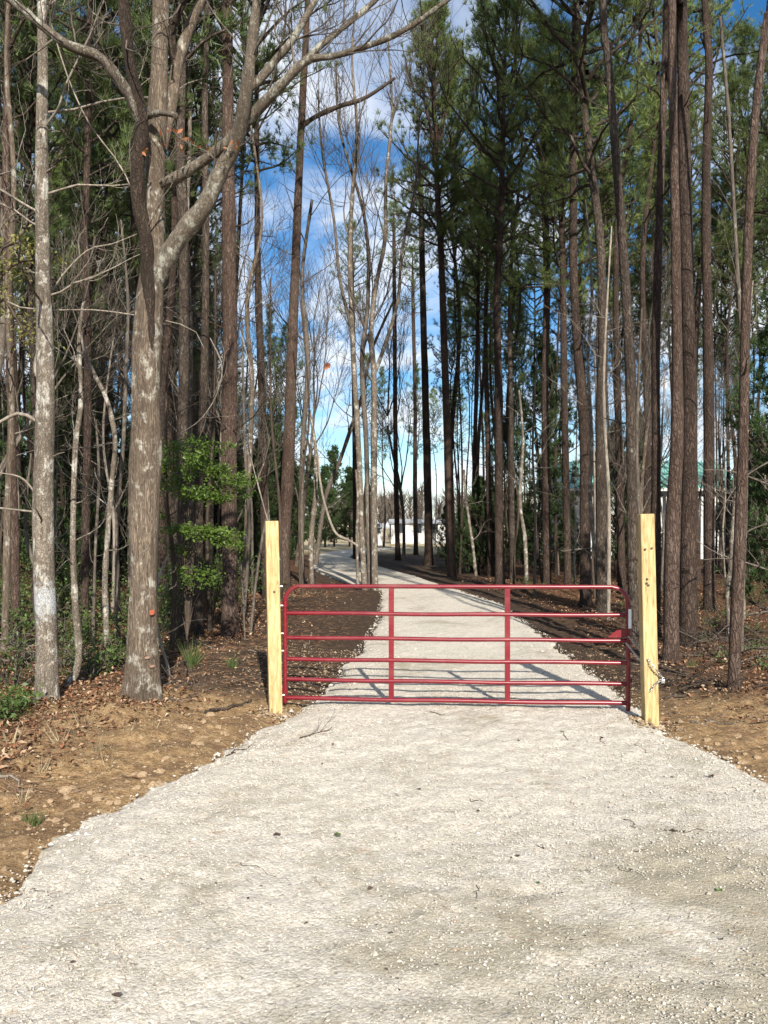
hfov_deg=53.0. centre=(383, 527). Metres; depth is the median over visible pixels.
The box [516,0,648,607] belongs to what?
pine tree
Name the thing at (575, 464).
sapling
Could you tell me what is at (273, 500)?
evergreen tree
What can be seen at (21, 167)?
pine tree
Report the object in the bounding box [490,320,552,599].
sapling
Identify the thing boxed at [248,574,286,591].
understory shrub
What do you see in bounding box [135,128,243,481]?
pine tree
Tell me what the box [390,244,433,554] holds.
pine tree
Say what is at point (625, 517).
evergreen tree
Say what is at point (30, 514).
evergreen tree
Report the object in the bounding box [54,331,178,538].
bare tree
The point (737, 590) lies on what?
pine tree
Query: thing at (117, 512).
sapling
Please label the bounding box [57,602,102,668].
shrub
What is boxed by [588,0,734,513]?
pine tree
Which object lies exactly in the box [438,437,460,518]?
sapling
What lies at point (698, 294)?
pine tree
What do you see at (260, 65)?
pine tree
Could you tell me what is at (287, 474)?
pine tree
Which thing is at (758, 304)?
pine tree
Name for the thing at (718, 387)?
pine tree
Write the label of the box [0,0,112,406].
pine tree
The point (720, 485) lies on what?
tree
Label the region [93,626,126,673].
shrub
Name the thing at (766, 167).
pine tree
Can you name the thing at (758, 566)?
hanging branch
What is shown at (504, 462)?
evergreen tree
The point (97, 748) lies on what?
grass tuft
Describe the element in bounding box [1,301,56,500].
sapling
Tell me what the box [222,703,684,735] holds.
backfill soil
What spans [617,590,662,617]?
understory shrub
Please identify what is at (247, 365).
bare tree
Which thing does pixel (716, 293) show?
pine tree
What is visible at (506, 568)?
sapling
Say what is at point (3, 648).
shrub
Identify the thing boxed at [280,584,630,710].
tube gate
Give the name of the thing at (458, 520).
evergreen tree
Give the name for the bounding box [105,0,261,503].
pine tree
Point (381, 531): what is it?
bare tree
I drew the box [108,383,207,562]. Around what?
evergreen tree
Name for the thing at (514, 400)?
pine tree
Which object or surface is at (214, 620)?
understory shrub
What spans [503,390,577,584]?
sapling
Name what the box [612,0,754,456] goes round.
pine tree
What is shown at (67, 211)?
pine tree
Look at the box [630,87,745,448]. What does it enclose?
pine tree
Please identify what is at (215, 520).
evergreen tree
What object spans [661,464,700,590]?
sapling
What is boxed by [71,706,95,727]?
grass tuft
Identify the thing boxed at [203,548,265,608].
understory shrub
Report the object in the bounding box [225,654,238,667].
grass tuft
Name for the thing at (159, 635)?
sapling
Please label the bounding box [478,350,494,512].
pine tree
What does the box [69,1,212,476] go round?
pine tree
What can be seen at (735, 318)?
pine tree
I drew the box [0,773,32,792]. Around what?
fallen stick
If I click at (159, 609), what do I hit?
understory shrub
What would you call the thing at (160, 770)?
dirt clod
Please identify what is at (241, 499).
evergreen tree
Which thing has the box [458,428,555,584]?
sapling
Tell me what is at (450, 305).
pine tree
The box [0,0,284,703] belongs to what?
hardwood tree
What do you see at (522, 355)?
pine tree
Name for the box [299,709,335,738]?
fallen stick
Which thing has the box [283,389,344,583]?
sapling
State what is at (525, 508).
evergreen tree
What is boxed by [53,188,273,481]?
bare tree
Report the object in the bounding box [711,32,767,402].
pine tree
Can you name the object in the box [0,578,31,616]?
understory shrub
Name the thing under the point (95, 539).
sapling
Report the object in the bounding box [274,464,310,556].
evergreen tree
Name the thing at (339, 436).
sky
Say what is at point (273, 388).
pine tree
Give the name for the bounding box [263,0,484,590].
hardwood tree
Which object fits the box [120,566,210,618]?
understory shrub
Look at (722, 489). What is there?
sapling
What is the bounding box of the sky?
[0,0,767,528]
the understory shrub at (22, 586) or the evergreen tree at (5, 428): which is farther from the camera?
the evergreen tree at (5, 428)
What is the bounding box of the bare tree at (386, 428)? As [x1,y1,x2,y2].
[325,246,442,557]
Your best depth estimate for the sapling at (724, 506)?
16.45 m
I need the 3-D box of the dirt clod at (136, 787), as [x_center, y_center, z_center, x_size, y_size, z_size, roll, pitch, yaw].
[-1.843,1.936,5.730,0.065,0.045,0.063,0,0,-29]
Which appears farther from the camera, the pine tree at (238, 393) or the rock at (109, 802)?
the pine tree at (238, 393)
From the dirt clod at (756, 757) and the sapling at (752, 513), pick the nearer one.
the dirt clod at (756, 757)
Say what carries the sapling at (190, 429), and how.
on the forest floor
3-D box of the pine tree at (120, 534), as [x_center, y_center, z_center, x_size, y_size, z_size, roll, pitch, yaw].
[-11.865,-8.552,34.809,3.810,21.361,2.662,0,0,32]
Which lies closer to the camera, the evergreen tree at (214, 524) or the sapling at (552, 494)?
the sapling at (552, 494)
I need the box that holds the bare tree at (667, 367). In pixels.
[556,293,724,581]
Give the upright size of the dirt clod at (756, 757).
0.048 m
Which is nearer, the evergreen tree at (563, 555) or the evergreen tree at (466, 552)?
the evergreen tree at (466, 552)
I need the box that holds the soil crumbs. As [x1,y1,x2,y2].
[0,646,767,904]
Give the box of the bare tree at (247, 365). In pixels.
[76,165,312,522]
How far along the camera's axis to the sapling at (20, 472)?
16.98 m
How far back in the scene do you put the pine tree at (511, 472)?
27.94 m
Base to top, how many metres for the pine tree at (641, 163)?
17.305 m
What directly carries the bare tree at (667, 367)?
on the forest floor
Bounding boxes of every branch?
[0,189,61,237]
[0,273,203,347]
[50,231,137,293]
[51,23,129,185]
[182,335,239,436]
[237,320,280,559]
[263,299,330,451]
[684,532,767,571]
[696,450,767,489]
[701,462,767,519]
[709,591,767,639]
[725,500,767,559]
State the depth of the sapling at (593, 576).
21.30 m
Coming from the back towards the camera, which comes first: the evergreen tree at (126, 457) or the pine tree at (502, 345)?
the pine tree at (502, 345)
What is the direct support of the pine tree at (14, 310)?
on the forest floor
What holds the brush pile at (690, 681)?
on the forest floor
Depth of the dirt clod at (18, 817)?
5.03 m
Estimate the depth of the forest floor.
8.51 m
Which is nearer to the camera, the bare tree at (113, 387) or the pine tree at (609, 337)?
the bare tree at (113, 387)
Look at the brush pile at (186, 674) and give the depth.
8.46 m
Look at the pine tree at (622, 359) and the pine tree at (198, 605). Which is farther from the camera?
the pine tree at (622, 359)
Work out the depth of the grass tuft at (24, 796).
5.31 m
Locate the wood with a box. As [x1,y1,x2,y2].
[93,472,760,539]
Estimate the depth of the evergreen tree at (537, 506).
32.18 m
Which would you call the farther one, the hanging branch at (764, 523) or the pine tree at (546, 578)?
the pine tree at (546, 578)
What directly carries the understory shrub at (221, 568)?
on the forest floor
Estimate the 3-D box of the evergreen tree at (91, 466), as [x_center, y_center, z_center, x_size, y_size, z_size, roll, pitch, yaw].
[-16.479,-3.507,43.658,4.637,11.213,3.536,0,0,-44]
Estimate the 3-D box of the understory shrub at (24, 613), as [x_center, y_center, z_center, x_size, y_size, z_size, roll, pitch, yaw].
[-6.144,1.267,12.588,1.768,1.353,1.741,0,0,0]
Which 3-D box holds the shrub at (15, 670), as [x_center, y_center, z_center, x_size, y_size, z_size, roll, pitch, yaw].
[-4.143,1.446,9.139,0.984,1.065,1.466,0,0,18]
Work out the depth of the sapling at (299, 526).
21.58 m
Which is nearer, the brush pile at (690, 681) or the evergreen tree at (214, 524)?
the brush pile at (690, 681)
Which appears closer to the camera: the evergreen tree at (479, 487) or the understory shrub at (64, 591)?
the understory shrub at (64, 591)
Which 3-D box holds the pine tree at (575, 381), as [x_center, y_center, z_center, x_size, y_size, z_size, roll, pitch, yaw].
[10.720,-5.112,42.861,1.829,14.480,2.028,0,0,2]
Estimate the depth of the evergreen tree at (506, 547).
38.28 m
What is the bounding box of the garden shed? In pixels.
[377,523,383,544]
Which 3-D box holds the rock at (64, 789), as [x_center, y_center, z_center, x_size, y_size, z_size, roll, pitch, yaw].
[-2.292,1.888,5.535,0.092,0.064,0.085,0,0,-28]
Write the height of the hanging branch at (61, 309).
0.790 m
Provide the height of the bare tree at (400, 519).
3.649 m
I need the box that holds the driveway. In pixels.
[0,548,767,1023]
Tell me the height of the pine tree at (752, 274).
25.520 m
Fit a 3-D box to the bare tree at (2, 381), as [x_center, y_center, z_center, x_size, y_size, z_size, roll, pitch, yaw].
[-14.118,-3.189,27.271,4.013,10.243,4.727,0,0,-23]
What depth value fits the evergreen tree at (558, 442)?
30.27 m
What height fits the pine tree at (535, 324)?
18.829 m
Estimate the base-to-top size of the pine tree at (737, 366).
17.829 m
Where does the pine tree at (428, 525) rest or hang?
on the forest floor
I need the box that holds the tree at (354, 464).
[325,217,390,558]
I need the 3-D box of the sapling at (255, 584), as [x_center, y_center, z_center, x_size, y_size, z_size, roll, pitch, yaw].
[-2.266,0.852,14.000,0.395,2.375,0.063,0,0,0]
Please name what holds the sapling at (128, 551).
on the forest floor
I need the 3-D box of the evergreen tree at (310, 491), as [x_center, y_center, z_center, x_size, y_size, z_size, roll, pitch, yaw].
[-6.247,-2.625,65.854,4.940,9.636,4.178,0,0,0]
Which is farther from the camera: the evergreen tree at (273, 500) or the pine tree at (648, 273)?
the pine tree at (648, 273)
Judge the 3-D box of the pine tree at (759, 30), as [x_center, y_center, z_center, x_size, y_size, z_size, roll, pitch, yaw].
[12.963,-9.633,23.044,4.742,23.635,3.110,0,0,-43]
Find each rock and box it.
[58,786,71,793]
[92,795,103,801]
[105,800,113,805]
[136,771,146,777]
[147,780,163,787]
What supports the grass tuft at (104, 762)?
on the forest floor
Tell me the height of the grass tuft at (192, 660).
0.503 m
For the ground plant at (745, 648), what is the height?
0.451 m
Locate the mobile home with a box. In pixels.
[389,519,456,543]
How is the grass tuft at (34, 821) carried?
on the forest floor
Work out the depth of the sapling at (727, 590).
10.78 m
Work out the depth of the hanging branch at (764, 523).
11.06 m
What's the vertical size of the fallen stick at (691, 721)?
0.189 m
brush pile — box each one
[106,594,267,701]
[590,587,767,667]
[608,579,767,698]
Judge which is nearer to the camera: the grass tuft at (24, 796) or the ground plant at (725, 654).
the grass tuft at (24, 796)
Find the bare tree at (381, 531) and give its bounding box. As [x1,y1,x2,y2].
[378,527,383,544]
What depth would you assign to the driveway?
4.21 m
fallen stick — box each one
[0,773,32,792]
[169,678,213,701]
[184,639,261,653]
[204,699,251,713]
[225,740,249,756]
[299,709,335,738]
[662,687,719,699]
[664,828,701,832]
[690,707,767,724]
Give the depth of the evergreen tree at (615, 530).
32.85 m
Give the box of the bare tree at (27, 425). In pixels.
[0,0,200,478]
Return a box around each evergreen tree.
[0,222,72,366]
[0,290,127,590]
[0,359,101,577]
[0,371,30,549]
[2,383,29,517]
[4,311,129,562]
[54,404,118,549]
[90,450,127,564]
[108,383,130,530]
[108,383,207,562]
[110,411,172,552]
[172,345,247,554]
[185,412,254,567]
[204,458,221,561]
[207,380,221,439]
[214,431,258,558]
[237,413,305,573]
[237,437,279,572]
[237,447,273,573]
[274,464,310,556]
[292,453,337,546]
[292,460,311,544]
[315,459,346,547]
[317,444,352,546]
[334,456,370,546]
[433,505,456,564]
[440,504,478,573]
[446,522,468,560]
[455,474,494,574]
[462,533,469,569]
[484,414,534,562]
[484,519,508,572]
[490,328,579,574]
[504,524,521,562]
[515,503,541,552]
[518,500,553,570]
[551,505,579,568]
[559,541,573,565]
[592,420,626,573]
[610,411,665,560]
[611,514,626,559]
[713,282,767,610]
[715,464,762,551]
[729,423,766,574]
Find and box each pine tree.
[0,0,87,650]
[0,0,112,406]
[0,0,127,632]
[0,0,188,638]
[0,4,74,587]
[0,46,71,570]
[0,86,97,610]
[0,185,34,524]
[0,219,32,555]
[0,261,22,335]
[1,0,115,400]
[1,248,35,463]
[16,316,35,449]
[32,10,125,287]
[33,147,94,317]
[34,216,121,581]
[48,0,167,608]
[49,106,145,576]
[49,142,118,567]
[51,244,109,590]
[52,6,145,586]
[58,90,145,572]
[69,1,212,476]
[72,227,115,340]
[76,0,234,633]
[82,80,200,499]
[91,134,138,569]
[91,255,132,373]
[92,167,167,533]
[100,275,133,526]
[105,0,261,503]
[110,6,175,344]
[115,245,178,362]
[120,4,221,596]
[121,234,197,373]
[125,0,265,639]
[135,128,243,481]
[141,4,280,592]
[163,0,333,635]
[165,71,236,359]
[166,226,217,379]
[177,257,245,571]
[183,0,275,638]
[190,246,218,358]
[192,0,300,460]
[195,309,256,510]
[197,0,352,598]
[216,363,257,419]
[237,386,256,440]
[248,338,297,519]
[249,302,285,422]
[254,396,282,457]
[267,324,316,495]
[278,0,395,592]
[280,399,307,555]
[351,353,380,545]
[369,198,414,559]
[369,366,404,546]
[374,0,498,577]
[375,161,447,565]
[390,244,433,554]
[401,361,432,508]
[402,38,497,552]
[416,295,474,562]
[420,0,598,590]
[420,388,443,544]
[423,162,513,571]
[426,130,478,574]
[444,127,518,568]
[445,0,569,580]
[448,279,488,470]
[448,286,474,552]
[450,0,531,576]
[450,207,492,539]
[450,258,489,527]
[450,382,470,497]
[458,138,508,561]
[461,170,529,490]
[465,263,517,518]
[465,412,493,530]
[469,1,596,584]
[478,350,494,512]
[479,175,539,577]
[483,6,656,584]
[483,329,503,520]
[492,0,709,612]
[501,253,528,437]
[501,269,533,563]
[502,229,569,527]
[502,274,537,501]
[502,307,530,416]
[504,407,521,468]
[505,386,528,480]
[507,31,645,574]
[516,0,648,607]
[516,332,552,504]
[521,144,580,567]
[525,91,587,576]
[530,277,596,565]
[552,398,570,450]
[556,68,646,451]
[559,287,595,476]
[564,119,670,580]
[565,0,668,593]
[566,159,640,406]
[567,174,596,379]
[567,318,592,489]
[571,0,643,647]
[585,166,634,430]
[586,277,662,520]
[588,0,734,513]
[588,181,613,456]
[590,213,663,497]
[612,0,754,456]
[619,243,671,399]
[623,0,691,639]
[623,67,670,473]
[625,100,693,485]
[628,118,715,431]
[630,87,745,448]
[634,96,667,437]
[634,275,671,406]
[636,0,718,612]
[636,208,730,484]
[642,0,767,584]
[644,32,701,465]
[649,181,719,491]
[661,0,683,663]
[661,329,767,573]
[666,56,767,490]
[676,0,703,649]
[691,18,767,568]
[693,186,726,470]
[694,167,767,572]
[696,170,740,571]
[697,331,702,425]
[698,153,767,485]
[700,325,734,446]
[701,207,739,564]
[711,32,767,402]
[718,140,766,449]
[719,278,751,453]
[723,319,752,422]
[724,48,767,503]
[726,0,767,690]
[727,140,767,568]
[734,181,763,364]
[737,175,767,340]
[743,196,767,564]
[754,8,767,188]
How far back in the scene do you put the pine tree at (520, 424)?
82.48 m
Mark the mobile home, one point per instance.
(409, 536)
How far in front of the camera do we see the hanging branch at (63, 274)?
8.40 m
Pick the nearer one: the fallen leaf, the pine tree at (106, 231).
the fallen leaf
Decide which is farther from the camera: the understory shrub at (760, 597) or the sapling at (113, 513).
the understory shrub at (760, 597)
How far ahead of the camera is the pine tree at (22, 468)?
40.39 m
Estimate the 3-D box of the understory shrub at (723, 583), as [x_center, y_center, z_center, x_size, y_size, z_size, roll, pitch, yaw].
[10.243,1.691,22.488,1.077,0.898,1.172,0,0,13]
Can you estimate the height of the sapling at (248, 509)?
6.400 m
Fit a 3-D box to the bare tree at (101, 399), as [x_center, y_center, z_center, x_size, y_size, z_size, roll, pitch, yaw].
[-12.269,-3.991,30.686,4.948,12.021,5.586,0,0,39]
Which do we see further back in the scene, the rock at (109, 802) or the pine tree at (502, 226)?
the pine tree at (502, 226)
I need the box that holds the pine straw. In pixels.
[0,583,767,1022]
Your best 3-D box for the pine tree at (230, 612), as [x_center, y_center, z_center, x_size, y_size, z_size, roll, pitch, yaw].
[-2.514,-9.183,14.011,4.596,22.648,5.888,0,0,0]
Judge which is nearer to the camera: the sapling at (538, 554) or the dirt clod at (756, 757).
the dirt clod at (756, 757)
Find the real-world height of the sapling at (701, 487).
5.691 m
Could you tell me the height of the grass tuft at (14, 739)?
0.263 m
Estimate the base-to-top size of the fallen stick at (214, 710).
0.065 m
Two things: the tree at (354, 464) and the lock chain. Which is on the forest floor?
the tree at (354, 464)
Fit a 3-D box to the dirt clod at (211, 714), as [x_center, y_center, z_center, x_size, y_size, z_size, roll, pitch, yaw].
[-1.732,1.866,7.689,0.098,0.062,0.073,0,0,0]
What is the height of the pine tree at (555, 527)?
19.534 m
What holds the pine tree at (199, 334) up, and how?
on the forest floor
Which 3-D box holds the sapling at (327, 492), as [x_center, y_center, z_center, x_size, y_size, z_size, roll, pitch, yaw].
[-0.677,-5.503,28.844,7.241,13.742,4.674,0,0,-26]
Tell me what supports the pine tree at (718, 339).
on the forest floor
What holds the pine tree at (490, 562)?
on the forest floor
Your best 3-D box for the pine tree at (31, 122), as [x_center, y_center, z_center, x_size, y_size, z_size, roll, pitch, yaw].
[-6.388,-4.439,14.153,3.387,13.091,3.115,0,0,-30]
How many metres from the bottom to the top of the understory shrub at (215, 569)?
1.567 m
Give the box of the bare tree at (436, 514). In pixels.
[418,491,442,549]
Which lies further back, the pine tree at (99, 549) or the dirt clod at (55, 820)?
the pine tree at (99, 549)
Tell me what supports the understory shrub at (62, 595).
on the forest floor
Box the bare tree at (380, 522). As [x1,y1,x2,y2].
[377,514,385,534]
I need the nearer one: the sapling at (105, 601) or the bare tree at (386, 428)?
the sapling at (105, 601)
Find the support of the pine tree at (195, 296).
on the forest floor
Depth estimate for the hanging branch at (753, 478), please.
10.34 m
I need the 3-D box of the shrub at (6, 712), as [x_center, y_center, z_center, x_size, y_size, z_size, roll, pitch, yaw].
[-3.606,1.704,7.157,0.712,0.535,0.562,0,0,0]
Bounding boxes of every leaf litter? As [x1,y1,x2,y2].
[0,575,767,819]
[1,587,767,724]
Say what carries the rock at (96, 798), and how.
on the forest floor
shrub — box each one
[0,539,63,588]
[0,578,30,600]
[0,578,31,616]
[0,580,34,645]
[0,584,33,632]
[0,584,92,671]
[0,607,96,689]
[0,682,51,710]
[0,684,32,725]
[20,553,112,618]
[21,560,97,613]
[55,560,171,625]
[56,559,80,590]
[56,600,114,647]
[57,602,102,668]
[59,626,117,676]
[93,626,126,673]
[96,584,184,649]
[97,536,204,625]
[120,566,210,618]
[157,432,261,639]
[184,546,250,595]
[203,514,265,625]
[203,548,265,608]
[203,550,242,593]
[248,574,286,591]
[510,571,551,591]
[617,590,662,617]
[697,597,719,610]
[713,604,749,618]
[716,571,754,586]
[746,582,767,605]
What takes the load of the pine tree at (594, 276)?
on the forest floor
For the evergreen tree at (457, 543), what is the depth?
37.46 m
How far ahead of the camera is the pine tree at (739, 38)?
36.66 m
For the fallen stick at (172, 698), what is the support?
on the forest floor
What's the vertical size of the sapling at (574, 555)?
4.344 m
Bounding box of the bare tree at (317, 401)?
[243,229,381,565]
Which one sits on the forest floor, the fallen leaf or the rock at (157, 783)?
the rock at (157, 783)
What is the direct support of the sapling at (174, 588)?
on the forest floor
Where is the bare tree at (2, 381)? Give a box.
[0,333,30,494]
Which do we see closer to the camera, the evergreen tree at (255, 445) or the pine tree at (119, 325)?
the evergreen tree at (255, 445)
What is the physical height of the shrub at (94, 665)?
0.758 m
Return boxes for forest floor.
[0,529,767,901]
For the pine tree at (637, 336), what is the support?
on the forest floor
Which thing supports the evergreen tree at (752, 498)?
on the forest floor
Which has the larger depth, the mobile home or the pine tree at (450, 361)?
the mobile home
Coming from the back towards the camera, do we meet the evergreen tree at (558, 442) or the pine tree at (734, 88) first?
the evergreen tree at (558, 442)
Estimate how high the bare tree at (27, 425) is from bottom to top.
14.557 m
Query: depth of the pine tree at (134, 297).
36.88 m
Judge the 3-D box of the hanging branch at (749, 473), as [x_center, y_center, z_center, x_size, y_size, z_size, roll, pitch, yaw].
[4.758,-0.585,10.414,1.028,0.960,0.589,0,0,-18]
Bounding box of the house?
[536,461,732,558]
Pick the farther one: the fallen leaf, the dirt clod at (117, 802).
the dirt clod at (117, 802)
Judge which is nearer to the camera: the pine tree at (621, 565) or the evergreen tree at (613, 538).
the pine tree at (621, 565)
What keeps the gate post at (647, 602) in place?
on the forest floor
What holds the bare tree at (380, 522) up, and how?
on the forest floor
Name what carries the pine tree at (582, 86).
on the forest floor
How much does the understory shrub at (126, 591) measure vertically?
2.034 m
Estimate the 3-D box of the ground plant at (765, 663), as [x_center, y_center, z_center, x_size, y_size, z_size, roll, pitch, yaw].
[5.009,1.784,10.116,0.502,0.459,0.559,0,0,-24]
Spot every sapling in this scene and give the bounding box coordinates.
[0,0,131,644]
[0,388,20,497]
[0,434,94,573]
[0,450,19,568]
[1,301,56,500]
[2,342,70,605]
[21,299,127,685]
[54,360,83,584]
[55,279,117,613]
[55,284,130,666]
[59,322,92,584]
[62,395,164,651]
[78,212,166,656]
[108,24,219,634]
[123,373,129,586]
[157,555,175,678]
[164,329,256,653]
[169,122,311,620]
[177,311,240,589]
[193,233,254,633]
[195,393,207,562]
[200,309,271,623]
[205,386,258,496]
[216,334,267,593]
[219,118,408,583]
[243,371,300,520]
[249,510,269,635]
[254,280,325,602]
[282,211,449,563]
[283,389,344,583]
[298,285,321,596]
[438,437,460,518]
[458,423,514,542]
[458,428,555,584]
[463,470,494,575]
[476,464,530,550]
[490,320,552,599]
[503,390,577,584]
[505,410,536,571]
[510,200,639,570]
[512,351,570,574]
[520,420,572,582]
[528,478,579,584]
[535,226,670,621]
[540,399,616,572]
[552,350,645,589]
[554,459,626,598]
[557,411,576,512]
[588,289,708,516]
[624,377,728,533]
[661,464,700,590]
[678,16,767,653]
[694,426,754,639]
[696,413,752,618]
[697,265,766,501]
[697,463,718,516]
[698,434,754,576]
[698,436,730,504]
[698,454,759,597]
[715,468,733,579]
[719,429,737,531]
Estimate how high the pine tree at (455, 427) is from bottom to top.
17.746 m
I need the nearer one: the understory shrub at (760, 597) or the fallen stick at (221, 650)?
the fallen stick at (221, 650)
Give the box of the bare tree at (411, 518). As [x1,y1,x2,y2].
[406,499,421,535]
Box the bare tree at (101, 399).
[1,282,129,516]
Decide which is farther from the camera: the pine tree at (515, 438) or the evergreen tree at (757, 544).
the pine tree at (515, 438)
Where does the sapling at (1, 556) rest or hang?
on the forest floor
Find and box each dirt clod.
[13,815,22,820]
[52,817,60,823]
[113,800,121,804]
[132,785,140,789]
[156,768,164,773]
[178,724,188,727]
[206,712,214,716]
[738,760,746,764]
[753,755,761,759]
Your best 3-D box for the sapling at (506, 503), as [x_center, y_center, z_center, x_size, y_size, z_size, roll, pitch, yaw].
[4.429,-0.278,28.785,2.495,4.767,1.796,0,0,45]
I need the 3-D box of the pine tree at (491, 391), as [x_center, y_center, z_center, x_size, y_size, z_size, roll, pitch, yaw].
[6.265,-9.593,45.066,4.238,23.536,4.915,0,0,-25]
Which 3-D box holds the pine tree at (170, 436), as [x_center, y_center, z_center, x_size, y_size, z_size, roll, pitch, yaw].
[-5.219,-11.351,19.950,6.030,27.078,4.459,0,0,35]
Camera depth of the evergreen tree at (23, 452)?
52.27 m
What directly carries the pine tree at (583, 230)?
on the forest floor
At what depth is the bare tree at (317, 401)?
40.08 m
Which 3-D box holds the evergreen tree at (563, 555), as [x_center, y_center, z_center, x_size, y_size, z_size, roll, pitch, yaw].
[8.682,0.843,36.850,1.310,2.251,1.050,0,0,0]
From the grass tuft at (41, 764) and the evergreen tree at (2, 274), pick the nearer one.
the grass tuft at (41, 764)
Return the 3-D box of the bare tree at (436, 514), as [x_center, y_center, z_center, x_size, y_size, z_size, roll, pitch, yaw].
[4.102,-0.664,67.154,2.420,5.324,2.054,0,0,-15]
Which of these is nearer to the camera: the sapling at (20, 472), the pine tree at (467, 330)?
the sapling at (20, 472)
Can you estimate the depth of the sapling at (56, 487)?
22.43 m
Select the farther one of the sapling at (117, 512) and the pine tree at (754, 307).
the pine tree at (754, 307)
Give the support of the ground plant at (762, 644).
on the forest floor
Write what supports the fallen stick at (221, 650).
on the forest floor
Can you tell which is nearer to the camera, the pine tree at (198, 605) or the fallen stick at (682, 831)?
the fallen stick at (682, 831)
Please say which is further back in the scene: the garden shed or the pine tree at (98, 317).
the garden shed
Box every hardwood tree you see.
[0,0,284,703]
[0,0,478,704]
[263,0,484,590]
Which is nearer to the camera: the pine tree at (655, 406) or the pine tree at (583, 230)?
the pine tree at (655, 406)
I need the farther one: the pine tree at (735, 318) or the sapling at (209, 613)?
the pine tree at (735, 318)
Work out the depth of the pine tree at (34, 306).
28.80 m
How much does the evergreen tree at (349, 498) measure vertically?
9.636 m
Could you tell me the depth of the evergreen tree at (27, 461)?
34.25 m
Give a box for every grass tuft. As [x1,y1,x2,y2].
[0,717,26,746]
[15,782,33,803]
[17,807,47,825]
[21,751,52,773]
[38,721,73,743]
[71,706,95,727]
[87,728,107,752]
[95,746,118,770]
[177,640,206,667]
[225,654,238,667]
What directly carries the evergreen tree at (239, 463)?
on the forest floor
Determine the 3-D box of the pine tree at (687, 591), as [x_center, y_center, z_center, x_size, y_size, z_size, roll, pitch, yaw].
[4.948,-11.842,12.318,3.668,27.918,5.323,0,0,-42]
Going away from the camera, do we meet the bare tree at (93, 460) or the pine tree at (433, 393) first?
the bare tree at (93, 460)
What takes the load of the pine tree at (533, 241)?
on the forest floor
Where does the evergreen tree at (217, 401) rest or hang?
on the forest floor
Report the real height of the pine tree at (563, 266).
18.584 m
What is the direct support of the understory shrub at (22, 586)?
on the forest floor
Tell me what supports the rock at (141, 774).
on the forest floor
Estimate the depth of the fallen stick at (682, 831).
4.84 m
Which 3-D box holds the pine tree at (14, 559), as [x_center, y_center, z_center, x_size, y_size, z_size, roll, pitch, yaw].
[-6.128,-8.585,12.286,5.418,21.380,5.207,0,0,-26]
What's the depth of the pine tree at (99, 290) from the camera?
48.96 m
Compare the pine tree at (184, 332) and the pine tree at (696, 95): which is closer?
the pine tree at (184, 332)
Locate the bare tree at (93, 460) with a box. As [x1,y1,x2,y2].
[19,197,178,575]
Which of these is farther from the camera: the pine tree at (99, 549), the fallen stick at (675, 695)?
the pine tree at (99, 549)
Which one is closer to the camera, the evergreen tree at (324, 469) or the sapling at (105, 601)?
the sapling at (105, 601)
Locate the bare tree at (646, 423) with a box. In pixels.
[567,207,739,514]
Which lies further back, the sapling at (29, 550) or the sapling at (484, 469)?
the sapling at (484, 469)
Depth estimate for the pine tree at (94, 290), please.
27.31 m
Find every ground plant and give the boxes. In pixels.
[698,608,720,626]
[699,645,742,662]
[723,644,761,654]
[744,621,767,633]
[745,645,767,669]
[748,632,767,648]
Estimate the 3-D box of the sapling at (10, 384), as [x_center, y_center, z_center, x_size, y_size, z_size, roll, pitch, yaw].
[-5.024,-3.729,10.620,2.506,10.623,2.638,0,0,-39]
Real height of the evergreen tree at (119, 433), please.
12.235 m
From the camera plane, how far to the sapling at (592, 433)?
17.97 m
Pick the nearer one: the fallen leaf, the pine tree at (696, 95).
the fallen leaf
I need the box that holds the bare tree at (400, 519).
[392,516,405,545]
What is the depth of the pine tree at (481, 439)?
76.30 m
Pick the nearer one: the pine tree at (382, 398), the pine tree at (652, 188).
the pine tree at (652, 188)
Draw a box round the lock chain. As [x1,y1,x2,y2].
[623,636,663,691]
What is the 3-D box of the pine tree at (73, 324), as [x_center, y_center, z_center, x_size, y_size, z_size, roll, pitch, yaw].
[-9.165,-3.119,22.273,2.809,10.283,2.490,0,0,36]
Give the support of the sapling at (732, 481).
on the forest floor
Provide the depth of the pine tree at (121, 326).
47.84 m
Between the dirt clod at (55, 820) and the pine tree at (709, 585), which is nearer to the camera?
the dirt clod at (55, 820)
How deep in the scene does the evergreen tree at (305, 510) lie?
59.61 m
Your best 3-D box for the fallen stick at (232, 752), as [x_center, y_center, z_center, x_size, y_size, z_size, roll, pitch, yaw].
[-1.251,1.915,6.720,0.153,0.034,0.468,0,0,3]
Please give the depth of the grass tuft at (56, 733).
6.34 m
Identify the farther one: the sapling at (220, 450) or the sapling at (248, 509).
the sapling at (220, 450)
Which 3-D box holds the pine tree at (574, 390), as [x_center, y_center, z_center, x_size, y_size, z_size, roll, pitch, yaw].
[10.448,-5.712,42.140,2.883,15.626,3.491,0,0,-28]
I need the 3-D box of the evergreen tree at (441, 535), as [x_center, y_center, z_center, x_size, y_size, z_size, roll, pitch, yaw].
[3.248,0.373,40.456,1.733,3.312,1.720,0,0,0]
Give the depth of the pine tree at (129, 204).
25.20 m
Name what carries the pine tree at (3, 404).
on the forest floor
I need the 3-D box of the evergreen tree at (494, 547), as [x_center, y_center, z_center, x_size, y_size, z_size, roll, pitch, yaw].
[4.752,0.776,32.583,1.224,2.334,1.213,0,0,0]
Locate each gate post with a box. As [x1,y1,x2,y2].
[265,521,284,715]
[637,514,658,726]
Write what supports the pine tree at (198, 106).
on the forest floor
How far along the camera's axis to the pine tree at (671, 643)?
10.91 m

